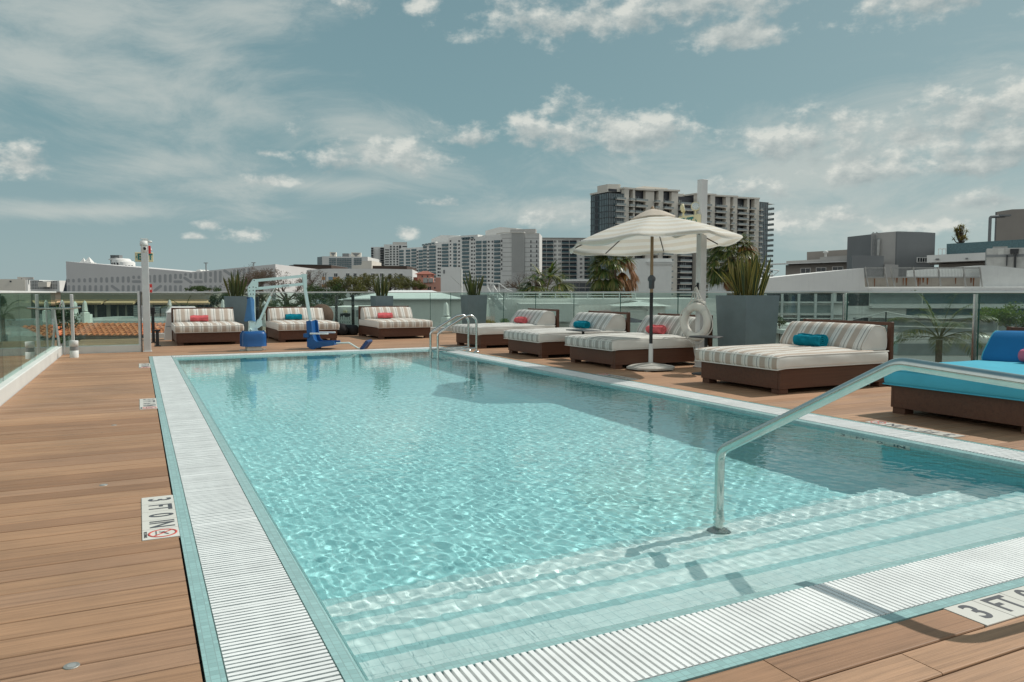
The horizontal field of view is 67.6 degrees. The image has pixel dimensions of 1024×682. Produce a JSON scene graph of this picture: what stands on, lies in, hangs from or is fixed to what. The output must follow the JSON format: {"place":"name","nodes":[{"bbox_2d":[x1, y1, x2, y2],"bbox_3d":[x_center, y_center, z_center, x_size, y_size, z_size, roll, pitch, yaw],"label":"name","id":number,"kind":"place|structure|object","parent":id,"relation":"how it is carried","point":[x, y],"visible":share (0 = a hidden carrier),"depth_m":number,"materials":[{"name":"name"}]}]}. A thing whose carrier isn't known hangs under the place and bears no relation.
{"place":"outdoors","nodes":[
{"label":"outdoors","id":0,"kind":"place"},
{"bbox_2d":[0,277,33,290],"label":"white block","id":1,"kind":"structure","parent":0,"point":[20,284],"depth_m":259.79,"materials":[{"name":"paint"}]},
{"bbox_2d":[30,280,65,290],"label":"apartment block","id":2,"kind":"structure","parent":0,"point":[45,285],"depth_m":418.92,"materials":[{"name":"white paint"}]},
{"bbox_2d":[109,255,134,265],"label":"round hotel","id":3,"kind":"structure","parent":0,"point":[117,259],"depth_m":898.35,"materials":[{"name":"white paint"}]},
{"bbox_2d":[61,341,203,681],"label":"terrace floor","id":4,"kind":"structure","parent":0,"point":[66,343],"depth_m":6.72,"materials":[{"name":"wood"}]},
{"bbox_2d":[0,291,61,405],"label":"glass railing","id":5,"kind":"object","parent":4,"relation":"on","point":[30,350],"visible":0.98,"depth_m":9.41,"materials":[{"name":"glass"}]},
{"bbox_2d":[93,316,248,328],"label":"flat roof building","id":6,"kind":"structure","parent":0,"point":[113,319],"depth_m":61.83,"materials":[{"name":"grey paint"}]},
{"bbox_2d":[63,261,312,306],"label":"screen building","id":7,"kind":"structure","parent":0,"point":[81,276],"depth_m":184.43,"materials":[{"name":"white paint"}]},
{"bbox_2d":[289,264,347,268],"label":"brown building","id":8,"kind":"structure","parent":0,"point":[318,266],"depth_m":298.78,"materials":[{"name":"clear glass"}]},
{"bbox_2d":[352,261,415,270],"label":"building","id":9,"kind":"structure","parent":0,"point":[370,265],"depth_m":298.76,"materials":[{"name":"white paint"}]},
{"bbox_2d":[371,242,406,265],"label":"balcony tower","id":10,"kind":"structure","parent":0,"point":[387,255],"depth_m":595.24,"materials":[{"name":"white paint"}]},
{"bbox_2d":[338,290,461,326],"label":"white house","id":11,"kind":"structure","parent":0,"point":[418,304],"depth_m":34.15,"materials":[{"name":"paint"}]},
{"bbox_2d":[412,271,440,291],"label":"pink house","id":12,"kind":"structure","parent":0,"point":[426,278],"depth_m":121.70,"materials":[{"name":"paint"}]},
{"bbox_2d":[441,302,451,326],"bbox_3d":[-2.582,-0.939,30.001,0.299,1.204,0.299,2,4,28],"label":"pointed finial","id":13,"kind":"object","parent":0,"point":[445,312],"visible":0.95,"depth_m":29.91,"materials":[{"name":"white paint"}]},
{"bbox_2d":[441,267,462,297],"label":"white slab","id":14,"kind":"structure","parent":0,"point":[450,276],"depth_m":77.78,"materials":[{"name":"paint"}]},
{"bbox_2d":[399,227,518,297],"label":"long hotel","id":15,"kind":"structure","parent":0,"point":[477,256],"depth_m":494.08,"materials":[{"name":"white paint"}]},
{"bbox_2d":[0,331,1023,681],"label":"deck","id":16,"kind":"structure","parent":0,"point":[92,583],"depth_m":3.25,"materials":[{"name":"brown wood"}]},
{"bbox_2d":[55,294,80,354],"bbox_3d":[-7.624,-0.280,13.107,0.445,1.040,0.079,-1,4,-20],"label":"gate post","id":17,"kind":"object","parent":16,"relation":"on","point":[71,307],"visible":0.77,"depth_m":13.10,"materials":[{"name":"metal"}]},
{"bbox_2d":[69,340,78,357],"bbox_3d":[-7.213,0.133,12.592,0.132,0.281,0.132,-2,4,-26],"label":"cylinder light","id":18,"kind":"object","parent":16,"relation":"on","point":[74,349],"visible":1,"depth_m":12.54,"materials":[{"name":"white paint"}]},
{"bbox_2d":[60,291,140,353],"bbox_3d":[-7.280,-0.324,13.567,1.230,1.109,0.140,-2,4,-26],"label":"glass railing","id":19,"kind":"object","parent":16,"relation":"on","point":[109,348],"visible":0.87,"depth_m":13.55,"materials":[{"name":"glass"}]},
{"bbox_2d":[137,291,142,351],"bbox_3d":[-6.722,-0.355,13.816,0.062,1.100,0.060,-2,4,-26],"label":"steel upright","id":20,"kind":"object","parent":16,"relation":"on","point":[139,317],"visible":1,"depth_m":13.79,"materials":[{"name":"grey paint"}]},
{"bbox_2d":[141,246,151,351],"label":"steel column","id":21,"kind":"structure","parent":16,"relation":"on","point":[146,301],"depth_m":13.77,"materials":[{"name":"metal"}]},
{"bbox_2d":[139,398,157,409],"bbox_3d":[-3.505,0.605,7.366,0.150,0.011,0.760,-2,4,-26],"label":"depth marker","id":22,"kind":"object","parent":16,"relation":"on","point":[149,403],"visible":1,"depth_m":7.36,"materials":[{"name":"white tile"}]},
{"bbox_2d":[141,495,179,540],"bbox_3d":[-1.693,0.840,3.667,0.150,0.011,0.760,-2,4,-26],"label":"depth marker","id":23,"kind":"object","parent":16,"relation":"on","point":[159,518],"visible":1,"depth_m":3.62,"materials":[{"name":"white tile"}]},
{"bbox_2d":[164,306,195,339],"bbox_3d":[-7.555,-0.416,17.537,0.780,0.750,0.470,-2,4,-26],"label":"vent hood","id":24,"kind":"object","parent":16,"relation":"on","point":[168,333],"visible":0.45,"depth_m":17.22,"materials":[{"name":"white paint"}]},
{"bbox_2d":[171,307,243,345],"bbox_3d":[-6.541,-0.334,16.353,1.335,0.735,1.802,-2,4,-26],"label":"daybed","id":25,"kind":"object","parent":16,"relation":"on","point":[220,325],"visible":0.96,"depth_m":15.78,"materials":[{"name":"fabric"}]},
{"bbox_2d":[224,296,247,330],"bbox_3d":[-6.475,-0.562,17.984,0.500,0.985,0.500,-2,4,-26],"label":"planter","id":26,"kind":"object","parent":16,"relation":"on","point":[238,304],"visible":0.5,"depth_m":17.77,"materials":[{"name":"stone"}]},
{"bbox_2d":[223,269,247,295],"bbox_3d":[-6.455,-1.345,17.921,0.630,0.705,0.685,0,4,-8],"label":"snake plant","id":27,"kind":"object","parent":26,"relation":"on","point":[236,287],"visible":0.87,"depth_m":17.86,"materials":[{"name":"green plant"}]},
{"bbox_2d":[265,306,338,341],"bbox_3d":[-4.788,-0.398,17.364,1.335,0.735,1.802,-2,4,-26],"label":"daybed","id":28,"kind":"object","parent":16,"relation":"on","point":[279,327],"visible":0.93,"depth_m":16.88,"materials":[{"name":"beige fabric"}]},
{"bbox_2d":[240,274,372,350],"bbox_3d":[-3.868,-0.545,14.434,2.418,1.441,0.717,-1,4,-12],"label":"pool lift","id":29,"kind":"object","parent":16,"relation":"on","point":[252,338],"visible":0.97,"depth_m":14.17,"materials":[{"name":"blue plastic"}]},
{"bbox_2d":[150,292,467,337],"bbox_3d":[-4.711,-0.712,19.675,8.380,1.109,0.100,-2,4,-26],"label":"glass railing","id":30,"kind":"object","parent":16,"relation":"on","point":[161,335],"visible":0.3,"depth_m":19.73,"materials":[{"name":"glass"}]},
{"bbox_2d":[314,304,333,320],"bbox_3d":[-4.686,-0.528,19.042,0.580,0.786,0.543,-2,4,-26],"label":"wicker chair","id":31,"kind":"object","parent":16,"relation":"on","point":[328,313],"visible":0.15,"depth_m":19.24,"materials":[{"name":"wicker"}]},
{"bbox_2d":[370,296,392,305],"bbox_3d":[-3.339,-0.666,19.625,0.470,0.985,0.470,-2,4,-26],"label":"planter","id":32,"kind":"object","parent":16,"relation":"on","point":[381,300],"visible":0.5,"depth_m":19.41,"materials":[{"name":"stone"}]},
{"bbox_2d":[370,274,389,295],"bbox_3d":[-3.367,-1.424,19.702,0.541,0.638,0.675,1,4,12],"label":"snake plant","id":33,"kind":"object","parent":32,"relation":"on","point":[384,288],"visible":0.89,"depth_m":19.55,"materials":[{"name":"green plant"}]},
{"bbox_2d":[358,306,432,338],"bbox_3d":[-2.837,-0.467,18.449,1.335,0.735,1.802,-2,4,-26],"label":"daybed","id":34,"kind":"object","parent":16,"relation":"on","point":[402,321],"visible":0.99,"depth_m":17.93,"materials":[{"name":"fabric"}]},
{"bbox_2d":[429,314,471,353],"bbox_3d":[-1.111,0.228,13.847,0.811,1.431,0.110,-2,4,-26],"label":"ladder rail","id":35,"kind":"object","parent":16,"relation":"on","point":[444,323],"visible":0.73,"depth_m":13.81,"materials":[{"name":"metal"}]},
{"bbox_2d":[437,314,478,355],"bbox_3d":[-0.948,0.249,13.515,0.811,1.431,0.110,-2,4,-26],"label":"ladder rail","id":36,"kind":"object","parent":16,"relation":"on","point":[476,333],"visible":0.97,"depth_m":13.51,"materials":[{"name":"metal"}]},
{"bbox_2d":[460,295,486,323],"bbox_3d":[-1.027,-0.735,20.586,0.550,1.000,0.550,-2,4,-26],"label":"planter","id":37,"kind":"object","parent":16,"relation":"on","point":[475,306],"visible":0.6,"depth_m":20.37,"materials":[{"name":"stone"}]},
{"bbox_2d":[456,271,483,294],"bbox_3d":[-1.157,-1.551,20.602,0.591,0.746,0.873,-3,5,-44],"label":"snake plant","id":38,"kind":"object","parent":37,"relation":"on","point":[472,286],"visible":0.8,"depth_m":20.52,"materials":[{"name":"green plant"}]},
{"bbox_2d":[452,308,558,347],"bbox_3d":[-0.143,-0.280,15.504,1.802,0.735,1.335,-2,4,-26],"label":"daybed","id":39,"kind":"object","parent":16,"relation":"on","point":[490,333],"visible":0.65,"depth_m":15.17,"materials":[{"name":"fabric"}]},
{"bbox_2d":[504,311,629,357],"bbox_3d":[0.937,-0.140,13.299,1.802,0.735,1.335,-2,4,-26],"label":"daybed","id":40,"kind":"object","parent":16,"relation":"on","point":[543,342],"visible":0.69,"depth_m":12.97,"materials":[{"name":"grey fabric"}]},
{"bbox_2d":[565,313,712,368],"bbox_3d":[1.896,-0.030,11.567,1.802,0.735,1.335,-2,4,-26],"label":"daybed","id":41,"kind":"object","parent":16,"relation":"on","point":[672,343],"visible":0.81,"depth_m":11.10,"materials":[{"name":"grey fabric"}]},
{"bbox_2d":[645,325,666,333],"bbox_3d":[2.203,-0.180,11.685,0.147,0.145,0.372,-2,4,-26],"label":"rolled towel","id":42,"kind":"object","parent":41,"relation":"on","point":[659,329],"visible":0.8,"depth_m":11.56,"materials":[{"name":"fabric"}]},
{"bbox_2d":[569,206,742,371],"bbox_3d":[1.925,-0.725,10.554,2.238,2.250,2.218,3,5,42],"label":"parasol","id":43,"kind":"object","parent":16,"relation":"on","point":[652,231],"visible":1,"depth_m":10.48,"materials":[{"name":"fabric"}]},
{"bbox_2d":[693,179,707,367],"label":"steel column","id":44,"kind":"structure","parent":16,"relation":"on","point":[701,244],"depth_m":10.87,"materials":[{"name":"metal"}]},
{"bbox_2d":[689,335,722,374],"bbox_3d":[2.536,0.187,10.009,0.440,0.500,0.440,-2,4,-26],"label":"side table","id":45,"kind":"object","parent":16,"relation":"on","point":[705,337],"visible":0.58,"depth_m":9.96,"materials":[{"name":"black metal"}]},
{"bbox_2d":[716,295,779,345],"bbox_3d":[3.363,-0.139,10.963,0.620,1.030,0.620,-2,4,-26],"label":"planter","id":46,"kind":"object","parent":16,"relation":"on","point":[747,319],"visible":0.6,"depth_m":10.73,"materials":[{"name":"stone"}]},
{"bbox_2d":[706,250,771,294],"bbox_3d":[3.270,-0.959,10.936,1.076,0.730,0.773,-2,4,-26],"label":"snake plant","id":47,"kind":"object","parent":46,"relation":"on","point":[745,278],"visible":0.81,"depth_m":10.81,"materials":[{"name":"green plant"}]},
{"bbox_2d":[480,291,1023,360],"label":"glass railing","id":48,"kind":"object","parent":16,"relation":"on","point":[975,327],"visible":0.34,"depth_m":10.05,"materials":[{"name":"clear glass"}]},
{"bbox_2d":[694,319,893,393],"bbox_3d":[3.263,0.139,8.912,1.802,0.735,1.335,-2,4,-26],"label":"daybed","id":49,"kind":"object","parent":16,"relation":"on","point":[851,350],"visible":0.92,"depth_m":8.55,"materials":[{"name":"beige fabric"}]},
{"bbox_2d":[793,333,828,346],"bbox_3d":[3.523,-0.012,9.041,0.161,0.156,0.412,-2,4,-26],"label":"rolled towel","id":50,"kind":"object","parent":49,"relation":"on","point":[805,339],"visible":1,"depth_m":8.97,"materials":[{"name":"fabric"}]},
{"bbox_2d":[867,420,964,437],"bbox_3d":[3.152,0.691,6.017,0.150,0.011,0.760,-2,4,-26],"label":"depth marker","id":51,"kind":"object","parent":16,"relation":"on","point":[934,432],"visible":1,"depth_m":5.96,"materials":[{"name":"white tile"}]},
{"bbox_2d":[882,327,1023,433],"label":"daybed","id":52,"kind":"object","parent":16,"relation":"on","point":[911,391],"visible":0.7,"depth_m":6.39,"materials":[{"name":"blue fabric"}]},
{"bbox_2d":[943,586,1023,627],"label":"depth marker","id":53,"kind":"object","parent":16,"relation":"on","point":[995,609],"visible":1,"depth_m":2.59,"materials":[{"name":"white tile"}]},
{"bbox_2d":[0,0,1023,280],"label":"sky","id":54,"kind":"structure","parent":0,"point":[220,134],"materials":[{"name":"blue"}]},
{"bbox_2d":[542,237,589,297],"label":"hotel wing","id":55,"kind":"structure","parent":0,"point":[574,266],"depth_m":517.29,"materials":[{"name":"concrete"}]},
{"bbox_2d":[177,350,1023,680],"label":"pool water","id":56,"kind":"structure","parent":0,"point":[423,508],"depth_m":4.11,"materials":[{"name":"teal liquid"}]},
{"bbox_2d":[609,300,668,331],"bbox_3d":[5.147,-0.230,31.298,2.159,2.877,3.100,0,4,0],"label":"pool cabana","id":57,"kind":"object","parent":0,"point":[638,309],"visible":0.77,"depth_m":30.00,"materials":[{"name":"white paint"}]},
{"bbox_2d":[617,258,674,297],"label":"white box house","id":58,"kind":"structure","parent":0,"point":[662,270],"depth_m":47.84,"materials":[{"name":"paint"}]},
{"bbox_2d":[590,184,773,297],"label":"apartment tower","id":59,"kind":"structure","parent":0,"point":[612,205],"depth_m":424.71,"materials":[{"name":"white paint"}]},
{"bbox_2d":[770,250,846,274],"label":"taupe building","id":60,"kind":"structure","parent":0,"point":[822,261],"depth_m":112.16,"materials":[{"name":"paint"}]},
{"bbox_2d":[708,265,1023,361],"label":"banded building","id":61,"kind":"structure","parent":0,"point":[802,306],"depth_m":51.74,"materials":[{"name":"white paint"}]},
{"bbox_2d":[797,293,814,301],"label":"window","id":62,"kind":"structure","parent":61,"relation":"in","point":[805,297],"depth_m":52.27,"materials":[{"name":"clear glass"}]},
{"bbox_2d":[848,293,868,305],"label":"window","id":63,"kind":"structure","parent":61,"relation":"in","point":[854,299],"depth_m":51.93,"materials":[{"name":"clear glass"}]},
{"bbox_2d":[864,267,982,286],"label":"screen","id":64,"kind":"object","parent":61,"relation":"on","point":[978,273],"visible":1,"depth_m":51.18,"materials":[{"name":"metal"}]},
{"bbox_2d":[923,293,939,303],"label":"window","id":65,"kind":"structure","parent":61,"relation":"in","point":[932,298],"depth_m":51.43,"materials":[{"name":"blue glass"}]},
{"bbox_2d":[940,293,956,303],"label":"window","id":66,"kind":"structure","parent":61,"relation":"in","point":[943,296],"depth_m":51.33,"materials":[{"name":"blue glass"}]},
{"bbox_2d":[957,293,973,303],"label":"window","id":67,"kind":"structure","parent":61,"relation":"in","point":[968,297],"depth_m":51.20,"materials":[{"name":"blue glass"}]},
{"bbox_2d":[990,293,1007,303],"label":"window","id":68,"kind":"structure","parent":61,"relation":"in","point":[996,298],"depth_m":50.99,"materials":[{"name":"blue glass"}]},
{"bbox_2d":[985,246,1023,268],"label":"cooling unit","id":69,"kind":"object","parent":61,"relation":"on","point":[1004,256],"visible":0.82,"depth_m":63.74,"materials":[{"name":"metal"}]},
{"bbox_2d":[1007,293,1023,303],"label":"window","id":70,"kind":"structure","parent":61,"relation":"in","point":[1018,297],"depth_m":50.88,"materials":[{"name":"blue glass"}]},
{"bbox_2d":[988,214,1010,240],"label":"street lamp","id":71,"kind":"object","parent":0,"point":[990,223],"visible":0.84,"depth_m":116.94,"materials":[{"name":"metal"}]},
{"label":"pool basin","id":72,"kind":"structure","parent":0,"visible":0},
{"bbox_2d":[149,347,1023,681],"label":"pool edge tiles","id":73,"kind":"object","parent":72,"relation":"attached to","point":[213,667],"visible":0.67,"depth_m":2.74,"materials":[{"name":"teal tile"}]},
{"bbox_2d":[153,347,1023,681],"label":"gutter grating","id":74,"kind":"object","parent":73,"relation":"on","point":[265,629],"visible":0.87,"depth_m":2.65,"materials":[{"name":"white plastic"}]},
{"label":"pool steps","id":75,"kind":"structure","parent":72,"relation":"in","visible":0},
{"bbox_2d":[714,358,1023,492],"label":"pool handrail","id":76,"kind":"object","parent":75,"relation":"on","point":[999,378],"visible":0.75,"depth_m":3.33,"materials":[{"name":"metal"}]},
{"label":"ground","id":77,"kind":"structure","parent":0,"visible":0},
{"bbox_2d":[55,301,81,330],"bbox_3d":[-18.575,5.248,30.032,2.866,13.867,3.527,2,4,34],"label":"tree","id":78,"kind":"object","parent":77,"relation":"on","point":[59,317],"visible":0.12,"depth_m":29.83,"materials":[{"name":"green plant"}]},
{"bbox_2d":[58,322,164,393],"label":"tiled roof building","id":79,"kind":"structure","parent":77,"relation":"on","point":[102,330],"depth_m":36.90,"materials":[{"name":"orange tile"}]},
{"bbox_2d":[80,300,89,322],"bbox_3d":[-22.328,-1.514,39.984,0.309,1.228,0.309,2,4,28],"label":"pointed finial","id":80,"kind":"object","parent":79,"relation":"on","point":[85,316],"visible":0.95,"depth_m":39.90,"materials":[{"name":"white paint"}]},
{"bbox_2d":[55,291,271,330],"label":"awning building","id":81,"kind":"structure","parent":77,"relation":"on","point":[108,304],"depth_m":104.82,"materials":[{"name":"beige paint"}]},
{"bbox_2d":[208,289,228,306],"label":"tree","id":82,"kind":"object","parent":77,"relation":"on","point":[213,300],"visible":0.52,"depth_m":45.70,"materials":[{"name":"green plant"}]},
{"bbox_2d":[255,289,284,330],"bbox_3d":[-7.913,5.449,24.399,1.656,14.176,1.575,-2,4,-26],"label":"feather palm","id":83,"kind":"object","parent":77,"relation":"on","point":[261,308],"visible":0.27,"depth_m":23.97,"materials":[{"name":"green plant"}]},
{"bbox_2d":[222,264,329,306],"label":"tree","id":84,"kind":"object","parent":77,"relation":"on","point":[255,275],"visible":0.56,"depth_m":46.91,"materials":[{"name":"green plant"}]},
{"bbox_2d":[269,288,334,306],"bbox_3d":[-9.694,4.602,36.300,3.372,14.363,2.216,1,4,19],"label":"tree","id":85,"kind":"object","parent":77,"relation":"on","point":[300,298],"visible":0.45,"depth_m":35.78,"materials":[{"name":"green plant"}]},
{"bbox_2d":[307,269,321,305],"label":"side wing","id":86,"kind":"structure","parent":77,"relation":"on","point":[313,272],"depth_m":165.56,"materials":[{"name":"concrete"}]},
{"bbox_2d":[298,279,348,306],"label":"tree","id":87,"kind":"object","parent":77,"relation":"on","point":[326,295],"visible":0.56,"depth_m":41.77,"materials":[{"name":"green plant"}]},
{"bbox_2d":[320,275,370,298],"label":"tree","id":88,"kind":"object","parent":77,"relation":"on","point":[349,282],"visible":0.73,"depth_m":55.34,"materials":[{"name":"green plant"}]},
{"bbox_2d":[317,252,378,268],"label":"glass offices","id":89,"kind":"structure","parent":77,"relation":"on","point":[348,260],"depth_m":457.90,"materials":[{"name":"white paint"}]},
{"bbox_2d":[330,305,370,324],"bbox_3d":[-5.926,5.474,28.844,1.286,13.562,3.120,0,4,0],"label":"white annex","id":90,"kind":"object","parent":77,"relation":"on","point":[345,310],"visible":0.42,"depth_m":26.98,"materials":[{"name":"paint"}]},
{"bbox_2d":[321,269,417,305],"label":"panel building","id":91,"kind":"structure","parent":77,"relation":"on","point":[331,274],"depth_m":164.45,"materials":[{"name":"white paint"}]},
{"bbox_2d":[352,272,419,291],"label":"tree","id":92,"kind":"object","parent":77,"relation":"on","point":[401,283],"visible":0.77,"depth_m":61.00,"materials":[{"name":"green plant"}]},
{"bbox_2d":[496,229,541,297],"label":"blank tower","id":93,"kind":"structure","parent":77,"relation":"on","point":[521,251],"depth_m":467.19,"materials":[{"name":"white paint"}]},
{"bbox_2d":[491,266,558,297],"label":"tree","id":94,"kind":"object","parent":77,"relation":"on","point":[514,285],"visible":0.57,"depth_m":91.33,"materials":[{"name":"green plant"}]},
{"bbox_2d":[514,260,575,298],"bbox_3d":[1.568,3.978,36.321,3.169,15.607,3.141,2,4,27],"label":"fan palm","id":95,"kind":"object","parent":77,"relation":"on","point":[561,286],"visible":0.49,"depth_m":35.53,"materials":[{"name":"green plant"}]},
{"bbox_2d":[555,279,593,297],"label":"podium","id":96,"kind":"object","parent":77,"relation":"on","point":[580,285],"visible":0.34,"depth_m":249.29,"materials":[{"name":"grey paint"}]},
{"bbox_2d":[486,293,717,346],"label":"terrace wall","id":97,"kind":"structure","parent":77,"relation":"on","point":[568,308],"depth_m":33.01,"materials":[{"name":"white paint"}]},
{"bbox_2d":[487,283,512,310],"bbox_3d":[-0.483,-1.767,30.449,1.014,1.082,1.035,0,4,0],"label":"stair railing","id":98,"kind":"object","parent":97,"relation":"on","point":[496,302],"visible":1,"depth_m":29.96,"materials":[{"name":"metal"}]},
{"bbox_2d":[585,255,640,297],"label":"fan palm","id":99,"kind":"object","parent":77,"relation":"on","point":[613,282],"visible":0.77,"depth_m":41.11,"materials":[{"name":"green plant"}]},
{"bbox_2d":[706,231,760,294],"bbox_3d":[9.716,3.511,34.318,2.660,16.792,2.946,0,4,2],"label":"fan palm","id":100,"kind":"object","parent":77,"relation":"on","point":[711,273],"visible":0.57,"depth_m":33.30,"materials":[{"name":"green plant"}]},
{"bbox_2d":[849,255,897,276],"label":"grey wing","id":101,"kind":"structure","parent":77,"relation":"on","point":[858,261],"depth_m":91.40,"materials":[{"name":"concrete"}]},
{"bbox_2d":[871,231,895,264],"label":"grey block","id":102,"kind":"structure","parent":77,"relation":"on","point":[883,244],"depth_m":98.30,"materials":[{"name":"paint"}]},
{"bbox_2d":[847,231,934,276],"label":"grey block","id":103,"kind":"structure","parent":77,"relation":"on","point":[913,249],"depth_m":98.11,"materials":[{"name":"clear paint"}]},
{"bbox_2d":[851,311,977,340],"bbox_3d":[8.306,1.158,17.189,4.253,3.653,0.262,0,4,0],"label":"line pole","id":104,"kind":"object","parent":77,"relation":"on","point":[918,326],"visible":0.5,"depth_m":17.20,"materials":[{"name":"black metal"}]},
{"bbox_2d":[887,290,997,361],"bbox_3d":[9.782,5.882,17.927,2.431,14.132,2.384,-2,4,-26],"label":"feather palm","id":105,"kind":"object","parent":77,"relation":"on","point":[938,348],"visible":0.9,"depth_m":17.41,"materials":[{"name":"green plant"}]},
{"bbox_2d":[927,239,1023,266],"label":"canopy building","id":106,"kind":"structure","parent":77,"relation":"on","point":[964,254],"depth_m":89.51,"materials":[{"name":"white paint"}]},
{"bbox_2d":[952,223,971,242],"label":"screw pine","id":107,"kind":"object","parent":106,"relation":"on","point":[960,235],"visible":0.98,"depth_m":92.10,"materials":[{"name":"green plant"}]},
{"bbox_2d":[970,301,1023,326],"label":"tree","id":108,"kind":"object","parent":77,"relation":"on","point":[1007,315],"visible":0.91,"depth_m":18.71,"materials":[{"name":"green plant"}]},
{"bbox_2d":[994,209,1023,240],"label":"plant room","id":109,"kind":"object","parent":77,"relation":"on","point":[1011,227],"visible":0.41,"depth_m":127.88,"materials":[{"name":"beige paint"}]},
{"bbox_3d":[2.621,-0.781,10.893,0.075,0.100,0.040,-2,4,-26],"label":"rope hook","id":110,"kind":"object","parent":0,"visible":0},
{"bbox_2d":[679,287,712,354],"bbox_3d":[2.629,-0.267,10.887,0.130,1.002,0.636,-2,4,-33],"label":"life ring","id":111,"kind":"object","parent":110,"relation":"hanging from","point":[690,308],"visible":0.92,"depth_m":10.84,"materials":[{"name":"white plastic"}]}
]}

